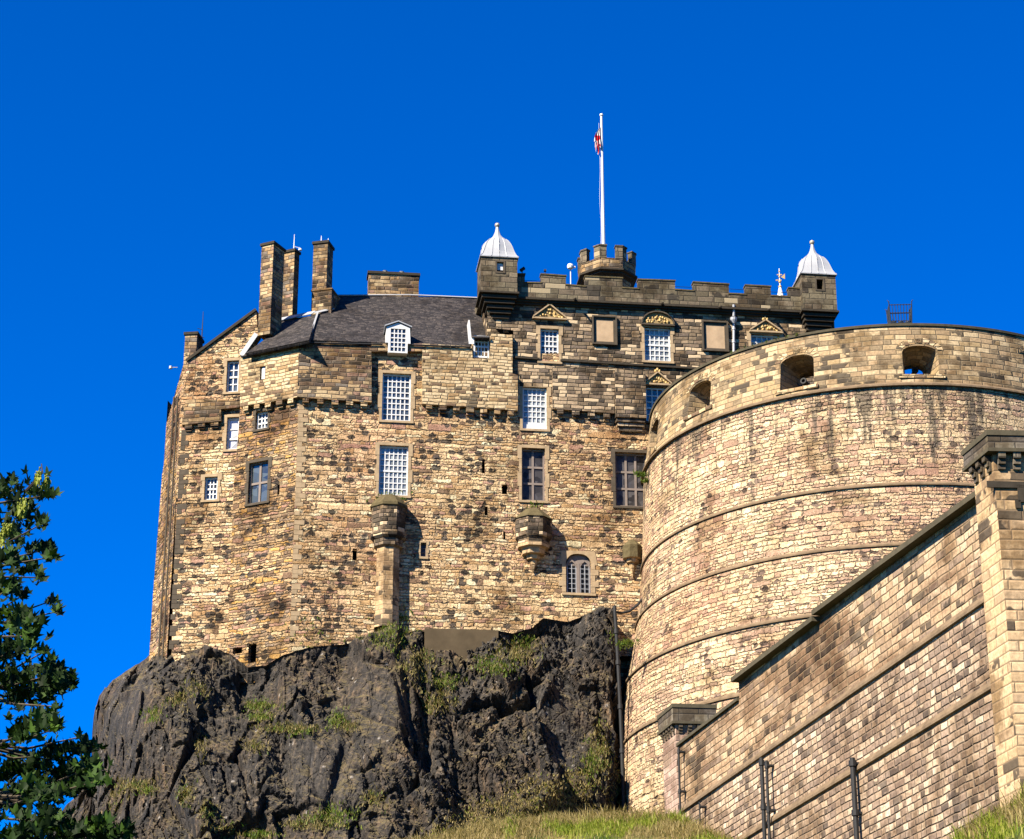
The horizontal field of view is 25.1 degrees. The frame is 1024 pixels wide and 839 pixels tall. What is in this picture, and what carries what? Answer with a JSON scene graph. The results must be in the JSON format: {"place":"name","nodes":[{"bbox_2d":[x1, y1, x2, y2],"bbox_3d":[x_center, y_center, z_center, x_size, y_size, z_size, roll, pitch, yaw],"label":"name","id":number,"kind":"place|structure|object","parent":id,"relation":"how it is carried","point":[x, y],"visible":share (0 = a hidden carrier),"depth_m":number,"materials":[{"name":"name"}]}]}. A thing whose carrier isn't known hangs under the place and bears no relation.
{"place":"outdoors","nodes":[
{"label":"outdoors","id":0,"kind":"place"},
{"bbox_2d":[54,606,621,838],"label":"crag","id":1,"kind":"structure","parent":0,"point":[506,731],"depth_m":148.10,"materials":[{"name":"grey stone"}]},
{"bbox_2d":[102,621,621,838],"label":"ledge plants","id":2,"kind":"object","parent":1,"relation":"on","point":[259,833],"visible":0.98,"depth_m":149.03,"materials":[{"name":"green plant"}]},
{"bbox_2d":[149,240,648,682],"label":"castle","id":3,"kind":"structure","parent":1,"relation":"on","point":[293,443],"depth_m":159.77,"materials":[{"name":"brown stone"}]},
{"bbox_2d":[197,319,203,346],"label":"roof aerial","id":4,"kind":"object","parent":3,"relation":"attached to","point":[202,332],"visible":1,"depth_m":166.53,"materials":[{"name":"grey metal"}]},
{"bbox_2d":[200,473,221,502],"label":"window","id":5,"kind":"structure","parent":3,"relation":"in","point":[212,489],"depth_m":161.02,"materials":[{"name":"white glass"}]},
{"bbox_2d":[222,414,239,451],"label":"window","id":6,"kind":"structure","parent":3,"relation":"in","point":[233,423],"depth_m":162.44,"materials":[{"name":"white glass"}]},
{"bbox_2d":[222,357,240,394],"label":"window","id":7,"kind":"structure","parent":3,"relation":"in","point":[234,368],"depth_m":164.03,"materials":[{"name":"white glass"}]},
{"bbox_2d":[244,457,271,506],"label":"window","id":8,"kind":"structure","parent":3,"relation":"in","point":[260,480],"depth_m":159.49,"materials":[{"name":"grey glass"}]},
{"bbox_2d":[252,408,270,431],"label":"window","id":9,"kind":"structure","parent":3,"relation":"in","point":[263,419],"depth_m":161.13,"materials":[{"name":"white glass"}]},
{"bbox_2d":[374,442,412,497],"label":"window","id":10,"kind":"structure","parent":3,"relation":"in","point":[393,472],"depth_m":159.30,"materials":[{"name":"white glass"}]},
{"bbox_2d":[378,370,415,423],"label":"window","id":11,"kind":"structure","parent":3,"relation":"in","point":[396,396],"depth_m":161.37,"materials":[{"name":"white glass"}]},
{"bbox_2d":[418,540,428,558],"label":"window","id":12,"kind":"structure","parent":3,"relation":"in","point":[423,550],"depth_m":157.25,"materials":[{"name":"beige stone"}]},
{"bbox_2d":[473,335,488,357],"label":"window","id":13,"kind":"structure","parent":3,"relation":"in","point":[481,342],"depth_m":163.27,"materials":[{"name":"white glass"}]},
{"bbox_2d":[517,445,549,503],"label":"window","id":14,"kind":"structure","parent":3,"relation":"in","point":[532,476],"depth_m":160.51,"materials":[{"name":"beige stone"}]},
{"bbox_2d":[518,384,550,431],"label":"window","id":15,"kind":"structure","parent":3,"relation":"in","point":[534,412],"depth_m":162.28,"materials":[{"name":"white glass"}]},
{"bbox_2d":[559,550,598,595],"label":"window","id":16,"kind":"structure","parent":3,"relation":"in","point":[576,571],"depth_m":158.02,"materials":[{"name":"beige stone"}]},
{"bbox_2d":[611,449,646,508],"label":"window","id":17,"kind":"structure","parent":3,"relation":"in","point":[628,488],"depth_m":161.29,"materials":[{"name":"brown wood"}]},
{"bbox_2d":[424,628,497,661],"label":"retaining wall","id":18,"kind":"structure","parent":1,"relation":"on","point":[458,642],"depth_m":153.81,"materials":[{"name":"brown stone"}]},
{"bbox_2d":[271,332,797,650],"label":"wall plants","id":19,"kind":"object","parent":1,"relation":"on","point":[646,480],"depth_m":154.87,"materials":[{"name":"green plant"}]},
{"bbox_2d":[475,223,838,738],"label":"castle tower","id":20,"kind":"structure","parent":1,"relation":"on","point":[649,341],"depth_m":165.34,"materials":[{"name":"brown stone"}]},
{"bbox_2d":[536,325,562,363],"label":"window","id":21,"kind":"structure","parent":20,"relation":"in","point":[547,339],"depth_m":164.27,"materials":[{"name":"white glass"}]},
{"bbox_2d":[567,263,574,283],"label":"floodlight","id":22,"kind":"object","parent":20,"relation":"on","point":[570,266],"visible":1,"depth_m":167.45,"materials":[{"name":"white metal"}]},
{"bbox_2d":[599,113,604,243],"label":"flagpole","id":23,"kind":"object","parent":20,"relation":"on","point":[602,213],"visible":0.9,"depth_m":174.97,"materials":[{"name":"white metal"}]},
{"bbox_2d":[594,127,600,153],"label":"flag","id":24,"kind":"object","parent":23,"relation":"hanging from","point":[597,140],"visible":1,"depth_m":176.49,"materials":[{"name":"red fabric"}]},
{"bbox_2d":[645,385,667,422],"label":"window","id":25,"kind":"structure","parent":20,"relation":"in","point":[652,394],"depth_m":163.75,"materials":[{"name":"blue glass"}]},
{"bbox_2d":[640,324,674,363],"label":"window","id":26,"kind":"structure","parent":20,"relation":"in","point":[655,344],"depth_m":165.24,"materials":[{"name":"white glass"}]},
{"bbox_2d":[747,331,783,345],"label":"window","id":27,"kind":"structure","parent":20,"relation":"in","point":[755,339],"depth_m":166.45,"materials":[{"name":"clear glass"}]},
{"bbox_2d":[776,268,784,294],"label":"weather vane","id":28,"kind":"object","parent":20,"relation":"on","point":[780,286],"visible":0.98,"depth_m":171.54,"materials":[{"name":"white metal"}]},
{"bbox_2d":[619,323,1023,813],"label":"round battery","id":29,"kind":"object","parent":1,"relation":"on","point":[780,501],"visible":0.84,"depth_m":145.34,"materials":[{"name":"stone"}]},
{"bbox_2d":[613,598,641,811],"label":"drainpipe","id":30,"kind":"object","parent":29,"relation":"attached to","point":[618,664],"visible":0.91,"depth_m":150.33,"materials":[{"name":"black metal"}]},
{"bbox_2d":[800,378,810,385],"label":"cannon","id":31,"kind":"object","parent":29,"relation":"on","point":[803,381],"visible":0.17,"depth_m":148.33,"materials":[{"name":"black paint"}]},
{"bbox_2d":[885,300,912,323],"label":"beacon basket","id":32,"kind":"object","parent":29,"relation":"on","point":[888,315],"visible":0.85,"depth_m":147.74,"materials":[{"name":"black metal"}]},
{"bbox_2d":[911,367,918,373],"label":"cannon","id":33,"kind":"object","parent":29,"relation":"on","point":[915,370],"visible":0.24,"depth_m":147.55,"materials":[{"name":"black paint"}]},
{"bbox_2d":[0,0,1023,830],"label":"sky","id":34,"kind":"structure","parent":0,"point":[150,150],"materials":[{"name":"blue"}]},
{"bbox_2d":[433,768,1023,838],"bbox_3d":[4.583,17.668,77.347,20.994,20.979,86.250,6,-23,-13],"label":"hillside","id":35,"kind":"structure","parent":0,"point":[650,837],"depth_m":100.82,"materials":[{"name":"green plant"}]},
{"bbox_2d":[657,703,716,814],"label":"corner tower","id":36,"kind":"structure","parent":35,"relation":"on","point":[677,722],"depth_m":107.75,"materials":[{"name":"stone"}]},
{"bbox_2d":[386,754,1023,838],"bbox_3d":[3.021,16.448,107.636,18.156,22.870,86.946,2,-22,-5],"label":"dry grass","id":37,"kind":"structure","parent":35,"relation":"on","point":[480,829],"depth_m":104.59,"materials":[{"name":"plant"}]},
{"bbox_2d":[676,491,999,838],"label":"forewall","id":38,"kind":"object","parent":35,"relation":"on","point":[860,707],"visible":0.91,"depth_m":84.59,"materials":[{"name":"stone"}]},
{"label":"ground","id":39,"kind":"structure","parent":0,"visible":0},
{"bbox_2d":[0,464,137,838],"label":"sycamore tree","id":40,"kind":"object","parent":39,"relation":"on","point":[71,778],"visible":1,"depth_m":24.02,"materials":[{"name":"green plant"}]},
{"bbox_2d":[961,430,1023,810],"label":"wall tower","id":41,"kind":"structure","parent":39,"relation":"on","point":[993,461],"depth_m":74.24,"materials":[{"name":"stone"}]}
]}

